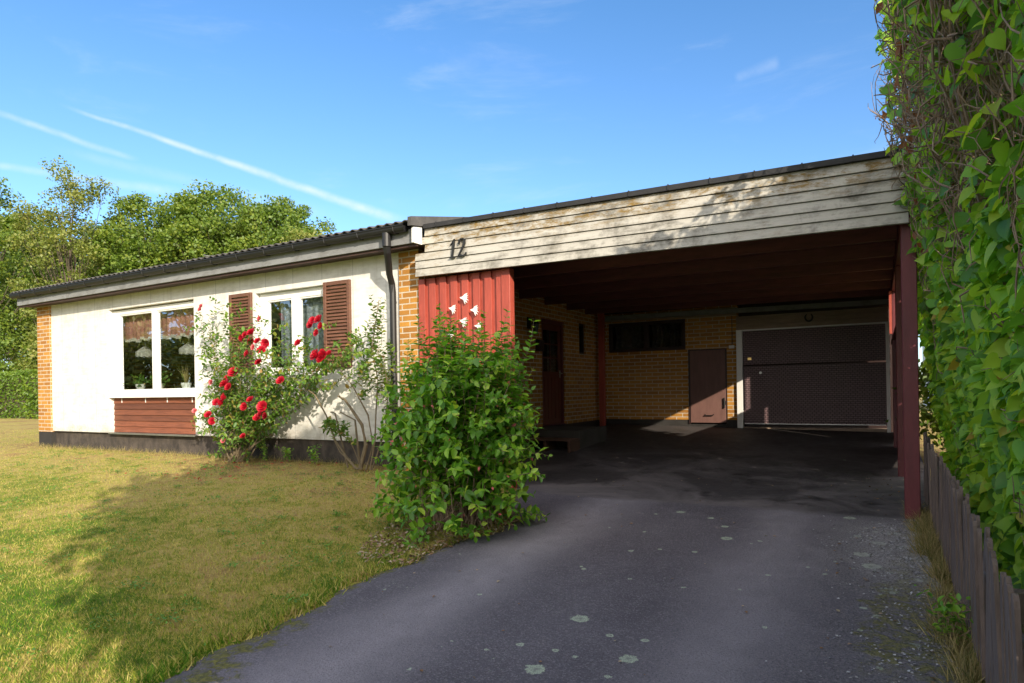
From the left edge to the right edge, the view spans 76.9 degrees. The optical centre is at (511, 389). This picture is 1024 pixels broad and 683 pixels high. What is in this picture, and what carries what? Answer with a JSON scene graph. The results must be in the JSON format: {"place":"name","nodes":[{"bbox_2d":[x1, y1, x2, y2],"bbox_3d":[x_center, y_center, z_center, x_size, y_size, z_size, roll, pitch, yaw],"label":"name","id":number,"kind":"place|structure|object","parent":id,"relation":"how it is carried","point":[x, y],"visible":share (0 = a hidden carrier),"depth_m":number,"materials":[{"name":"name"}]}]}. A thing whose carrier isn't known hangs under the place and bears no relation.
{"place":"outdoors","nodes":[
{"label":"outdoors","id":0,"kind":"place"},
{"bbox_2d":[0,0,922,378],"label":"sky","id":1,"kind":"structure","parent":0,"point":[360,113],"materials":[{"name":"blue"}]},
{"bbox_2d":[0,389,984,682],"bbox_3d":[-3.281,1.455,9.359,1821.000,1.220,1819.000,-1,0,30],"label":"ground","id":2,"kind":"structure","parent":0,"point":[8,425],"depth_m":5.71,"materials":[{"name":"green plant"}]},
{"bbox_2d":[0,332,37,377],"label":"shrub","id":3,"kind":"object","parent":2,"relation":"on","point":[7,342],"visible":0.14,"depth_m":36.54,"materials":[{"name":"green plant"}]},
{"bbox_2d":[0,368,38,418],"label":"clipped hedge","id":4,"kind":"object","parent":2,"relation":"on","point":[18,396],"visible":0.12,"depth_m":31.21,"materials":[{"name":"green plant"}]},
{"bbox_2d":[11,327,37,376],"bbox_3d":[-26.152,-1.312,37.177,4.899,5.737,5.722,-1,0,30],"label":"shrub","id":5,"kind":"object","parent":2,"relation":"on","point":[27,363],"visible":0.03,"depth_m":35.49,"materials":[{"name":"green plant"}]},
{"bbox_2d":[0,216,52,363],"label":"tree","id":6,"kind":"object","parent":2,"relation":"on","point":[21,273],"depth_m":58.88,"materials":[{"name":"green plant"}]},
{"bbox_2d":[0,177,66,361],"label":"tree","id":7,"kind":"object","parent":2,"relation":"on","point":[7,320],"visible":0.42,"depth_m":41.72,"materials":[{"name":"green plant"}]},
{"bbox_2d":[0,209,95,364],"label":"tree","id":8,"kind":"object","parent":2,"relation":"on","point":[11,271],"visible":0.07,"depth_m":49.06,"materials":[{"name":"green plant"}]},
{"bbox_2d":[1,155,120,349],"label":"tree","id":9,"kind":"object","parent":2,"relation":"on","point":[70,248],"visible":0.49,"depth_m":38.50,"materials":[{"name":"green plant"}]},
{"bbox_2d":[43,221,139,281],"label":"tree","id":10,"kind":"object","parent":2,"relation":"on","point":[79,233],"visible":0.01,"depth_m":51.90,"materials":[{"name":"green plant"}]},
{"bbox_2d":[80,190,193,278],"bbox_3d":[-23.348,-5.833,41.968,7.998,14.597,8.077,-1,0,30],"label":"tree","id":11,"kind":"object","parent":2,"relation":"on","point":[128,248],"visible":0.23,"depth_m":39.82,"materials":[{"name":"green plant"}]},
{"bbox_2d":[143,179,282,264],"bbox_3d":[-18.669,-6.108,41.745,8.765,14.996,8.742,-1,0,-42],"label":"tree","id":12,"kind":"object","parent":2,"relation":"on","point":[200,232],"visible":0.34,"depth_m":39.32,"materials":[{"name":"green plant"}]},
{"bbox_2d":[35,441,396,469],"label":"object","id":13,"kind":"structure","parent":2,"relation":"on","point":[173,454],"depth_m":10.82,"materials":[{"name":"plant"}]},
{"bbox_2d":[0,449,433,671],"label":"clover","id":14,"kind":"object","parent":2,"relation":"on","point":[135,585],"visible":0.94,"depth_m":6.12,"materials":[{"name":"green plant"}]},
{"bbox_2d":[125,459,335,479],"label":"fallen petals","id":15,"kind":"object","parent":2,"relation":"on","point":[223,467],"visible":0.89,"depth_m":8.85,"materials":[{"name":"red plant"}]},
{"bbox_2d":[255,443,267,460],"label":"weed","id":16,"kind":"object","parent":2,"relation":"on","point":[264,454],"visible":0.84,"depth_m":9.63,"materials":[{"name":"green plant"}]},
{"bbox_2d":[182,296,368,462],"bbox_3d":[-3.556,-0.120,9.317,3.818,2.659,1.141,-1,0,30],"label":"rose bush","id":17,"kind":"object","parent":2,"relation":"on","point":[236,415],"visible":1,"depth_m":9.30,"materials":[{"name":"green plant"}]},
{"bbox_2d":[224,195,336,251],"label":"tree","id":18,"kind":"object","parent":2,"relation":"on","point":[278,211],"visible":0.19,"depth_m":40.25,"materials":[{"name":"green plant"}]},
{"bbox_2d":[275,445,293,461],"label":"weed","id":19,"kind":"object","parent":2,"relation":"on","point":[287,451],"visible":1,"depth_m":9.45,"materials":[{"name":"green plant"}]},
{"bbox_2d":[9,216,599,470],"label":"house","id":20,"kind":"structure","parent":2,"relation":"on","point":[89,362],"depth_m":10.97,"materials":[{"name":"paint"}]},
{"bbox_2d":[122,372,149,388],"bbox_3d":[-6.964,-0.162,12.065,0.539,0.347,0.336,-1,0,14],"label":"potted plant","id":21,"kind":"object","parent":20,"relation":"on","point":[140,385],"visible":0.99,"depth_m":12.03,"materials":[{"name":"green plant"}]},
{"bbox_2d":[135,344,151,357],"bbox_3d":[-6.982,-1.128,12.269,0.320,1.020,0.333,-1,0,30],"label":"pendant lamp","id":22,"kind":"object","parent":20,"relation":"hanging from","point":[144,351],"visible":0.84,"depth_m":12.16,"materials":[{"name":"white paint"}]},
{"bbox_2d":[123,311,166,342],"bbox_3d":[-6.944,-1.187,12.015,1.680,0.604,0.071,-1,0,30],"label":"valance curtain","id":23,"kind":"object","parent":20,"relation":"hanging from","point":[137,328],"visible":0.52,"depth_m":11.97,"materials":[{"name":"brown fabric"}]},
{"bbox_2d":[109,301,194,397],"bbox_3d":[-6.412,-0.682,11.517,2.552,1.630,0.170,-1,0,30],"label":"window","id":24,"kind":"structure","parent":20,"relation":"in","point":[119,391],"depth_m":11.53,"materials":[{"name":"white paint"}]},
{"bbox_2d":[148,371,172,388],"bbox_3d":[-6.395,-0.175,11.785,0.596,0.355,0.324,-1,0,14],"label":"potted plant","id":25,"kind":"object","parent":20,"relation":"on","point":[164,379],"visible":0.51,"depth_m":11.74,"materials":[{"name":"green plant"}]},
{"bbox_2d":[167,308,193,339],"bbox_3d":[-5.684,-1.207,11.298,1.120,0.604,0.071,-1,0,30],"label":"valance curtain","id":26,"kind":"object","parent":20,"relation":"hanging from","point":[177,320],"visible":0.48,"depth_m":11.42,"materials":[{"name":"multicoloured fabric"}]},
{"bbox_2d":[177,365,191,387],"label":"potted plant","id":27,"kind":"object","parent":20,"relation":"on","point":[185,384],"visible":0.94,"depth_m":11.34,"materials":[{"name":"plant"}]},
{"bbox_2d":[179,301,193,354],"bbox_3d":[-5.818,-1.147,11.607,0.320,1.020,0.333,-1,0,30],"label":"pendant lamp","id":28,"kind":"object","parent":20,"relation":"hanging from","point":[187,348],"visible":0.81,"depth_m":11.48,"materials":[{"name":"white paint"}]},
{"bbox_2d":[256,286,322,376],"bbox_3d":[-3.308,-0.862,9.750,1.504,1.300,0.170,-1,0,30],"label":"window","id":29,"kind":"structure","parent":20,"relation":"in","point":[296,297],"depth_m":9.76,"materials":[{"name":"white paint"}]},
{"bbox_2d":[281,297,323,365],"bbox_3d":[-3.083,-0.906,9.825,1.250,1.090,0.044,-1,0,30],"label":"net curtain","id":30,"kind":"object","parent":20,"relation":"hanging from","point":[312,307],"visible":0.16,"depth_m":9.84,"materials":[{"name":"white fabric"}]},
{"bbox_2d":[527,317,539,333],"bbox_3d":[0.376,-1.110,11.075,0.220,0.308,0.147,-1,0,30],"label":"wall lantern","id":31,"kind":"object","parent":20,"relation":"attached to","point":[536,324],"depth_m":11.03,"materials":[{"name":"black metal"}]},
{"bbox_2d":[535,339,543,350],"bbox_3d":[0.498,-0.798,11.410,0.098,0.220,0.200,-1,0,30],"label":"meter box","id":32,"kind":"object","parent":20,"relation":"attached to","point":[540,346],"visible":1,"depth_m":11.34,"materials":[{"name":"black metal"}]},
{"bbox_2d":[541,318,565,426],"bbox_3d":[0.720,-0.322,12.031,0.140,1.956,0.970,-1,0,30],"label":"front door","id":33,"kind":"structure","parent":20,"relation":"in","point":[552,381],"depth_m":12.14,"materials":[{"name":"brown wood"}]},
{"bbox_2d":[579,324,583,353],"bbox_3d":[1.367,-1.042,13.209,0.080,0.616,0.330,-1,0,30],"label":"narrow window","id":34,"kind":"structure","parent":20,"relation":"in","point":[581,327],"depth_m":13.32,"materials":[{"name":"black glass"}]},
{"bbox_2d":[280,224,330,242],"bbox_3d":[-11.269,-4.090,37.435,5.219,10.804,4.684,-1,0,-12],"label":"tree","id":35,"kind":"object","parent":2,"relation":"on","point":[301,234],"visible":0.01,"depth_m":36.76,"materials":[{"name":"green plant"}]},
{"bbox_2d":[108,498,515,682],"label":"verge grass","id":36,"kind":"structure","parent":2,"relation":"on","point":[274,617],"depth_m":3.89,"materials":[{"name":"green plant"}]},
{"bbox_2d":[307,445,321,463],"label":"weed","id":37,"kind":"object","parent":2,"relation":"on","point":[314,459],"visible":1,"depth_m":9.04,"materials":[{"name":"green plant"}]},
{"bbox_2d":[286,295,400,469],"bbox_3d":[-2.289,-0.075,8.565,2.056,2.254,0.531,-1,0,30],"label":"rose bush","id":38,"kind":"object","parent":2,"relation":"on","point":[331,424],"visible":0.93,"depth_m":8.36,"materials":[{"name":"green plant"}]},
{"bbox_2d":[358,508,515,565],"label":"leaf litter","id":39,"kind":"object","parent":2,"relation":"on","point":[399,540],"visible":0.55,"depth_m":5.45,"materials":[{"name":"brown plant"}]},
{"bbox_2d":[365,303,552,547],"bbox_3d":[-0.500,0.256,6.037,1.721,2.199,1.719,-1,0,-3],"label":"bush","id":40,"kind":"object","parent":2,"relation":"on","point":[460,438],"visible":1,"depth_m":5.72,"materials":[{"name":"green plant"}]},
{"bbox_2d":[526,426,606,448],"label":"entry platform","id":41,"kind":"structure","parent":2,"relation":"on","point":[589,435],"depth_m":10.73,"materials":[{"name":"grey concrete"}]},
{"bbox_2d":[604,295,892,431],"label":"garage","id":42,"kind":"structure","parent":2,"relation":"on","point":[785,365],"depth_m":12.47,"materials":[{"name":"yellow brick"}]},
{"bbox_2d":[609,319,685,352],"bbox_3d":[2.839,-1.131,13.624,1.664,0.626,0.072,-1,0,30],"label":"window","id":43,"kind":"structure","parent":42,"relation":"in","point":[645,324],"depth_m":13.59,"materials":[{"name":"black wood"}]},
{"bbox_2d":[652,323,681,347],"bbox_3d":[3.252,-1.142,13.511,0.680,0.540,0.024,-1,0,30],"label":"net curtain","id":44,"kind":"object","parent":42,"relation":"hanging from","point":[667,335],"visible":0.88,"depth_m":13.52,"materials":[{"name":"black fabric"}]},
{"bbox_2d":[690,349,725,422],"bbox_3d":[3.923,-0.070,12.932,0.690,1.455,0.079,-1,0,30],"label":"hatch door","id":45,"kind":"structure","parent":42,"relation":"in","point":[707,367],"depth_m":12.93,"materials":[{"name":"brown wood"}]},
{"bbox_2d":[804,314,812,321],"bbox_3d":[5.513,-1.340,11.981,0.156,0.152,0.032,-1,0,30],"label":"horseshoe","id":46,"kind":"object","parent":42,"relation":"attached to","point":[811,319],"visible":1,"depth_m":11.97,"materials":[{"name":"black metal"}]},
{"bbox_2d":[743,324,886,425],"bbox_3d":[5.579,-0.258,12.023,2.412,1.807,0.080,-1,0,30],"label":"garage door","id":47,"kind":"structure","parent":42,"relation":"in","point":[839,393],"depth_m":11.98,"materials":[{"name":"brown metal"}]},
{"bbox_2d":[885,359,945,452],"bbox_3d":[6.016,0.202,8.483,1.927,1.988,2.080,-1,0,30],"label":"shrub","id":48,"kind":"object","parent":2,"relation":"on","point":[924,375],"visible":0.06,"depth_m":8.59,"materials":[{"name":"green plant"}]},
{"bbox_2d":[918,328,933,405],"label":"neighbour house","id":49,"kind":"structure","parent":2,"relation":"on","point":[923,357],"depth_m":26.34,"materials":[{"name":"white tile"}]},
{"bbox_2d":[900,499,985,682],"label":"grass strip","id":50,"kind":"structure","parent":2,"relation":"on","point":[929,547],"depth_m":3.60,"materials":[{"name":"plant"}]},
{"bbox_2d":[914,584,972,643],"bbox_3d":[2.223,1.109,3.187,0.402,0.335,0.160,-1,0,30],"label":"weed","id":51,"kind":"object","parent":2,"relation":"on","point":[948,610],"visible":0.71,"depth_m":3.22,"materials":[{"name":"green plant"}]},
{"bbox_2d":[868,0,1023,588],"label":"hedge","id":52,"kind":"object","parent":2,"relation":"on","point":[955,68],"visible":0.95,"depth_m":3.36,"materials":[{"name":"green plant"}]},
{"bbox_2d":[923,432,1023,682],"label":"picket fence","id":53,"kind":"object","parent":2,"relation":"on","point":[996,613],"visible":0.91,"depth_m":2.96,"materials":[{"name":"wood"}]},
{"bbox_2d":[160,424,957,682],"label":"driveway","id":54,"kind":"structure","parent":0,"point":[592,588],"depth_m":4.19,"materials":[{"name":"grey asphalt"}]},
{"bbox_2d":[524,437,580,451],"bbox_3d":[0.611,0.878,10.401,0.910,0.195,0.390,-1,0,30],"label":"wooden step","id":55,"kind":"object","parent":54,"relation":"on","point":[573,444],"visible":0.65,"depth_m":10.27,"materials":[{"name":"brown wood"}]},
{"bbox_2d":[216,459,956,682],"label":"fallen leaves","id":56,"kind":"object","parent":54,"relation":"on","point":[838,610],"visible":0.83,"depth_m":3.94,"materials":[{"name":"brown plant"}]},
{"bbox_2d":[415,147,920,518],"bbox_3d":[2.979,-0.504,10.239,5.545,3.332,7.648,-1,0,30],"label":"carport","id":57,"kind":"object","parent":54,"relation":"on","point":[827,229],"visible":0.82,"depth_m":7.48,"materials":[{"name":"wood"}]},
{"bbox_2d":[449,305,456,313],"bbox_3d":[-0.739,-1.008,8.110,0.118,0.115,0.038,-1,0,30],"label":"swallow ornament","id":58,"kind":"object","parent":57,"relation":"attached to","point":[452,308],"visible":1,"depth_m":8.09,"materials":[{"name":"white paint"}]},
{"bbox_2d":[449,238,466,257],"bbox_3d":[-0.666,-1.746,7.925,0.252,0.235,0.024,-1,0,30],"label":"house number","id":59,"kind":"object","parent":57,"relation":"attached to","point":[453,247],"visible":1,"depth_m":7.91,"materials":[{"name":"black metal"}]},
{"bbox_2d":[460,293,467,302],"bbox_3d":[-0.586,-1.134,8.021,0.134,0.134,0.038,-1,0,30],"label":"swallow ornament","id":60,"kind":"object","parent":57,"relation":"attached to","point":[464,297],"visible":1,"depth_m":8.00,"materials":[{"name":"white paint"}]},
{"bbox_2d":[470,305,477,315],"bbox_3d":[-0.454,-0.977,7.948,0.127,0.128,0.038,-1,0,30],"label":"swallow ornament","id":61,"kind":"object","parent":57,"relation":"attached to","point":[474,309],"visible":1,"depth_m":7.93,"materials":[{"name":"white paint"}]},
{"bbox_2d":[739,515,957,682],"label":"grit","id":62,"kind":"object","parent":54,"relation":"on","point":[900,547],"visible":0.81,"depth_m":4.35,"materials":[{"name":"grey gravel"}]}
]}

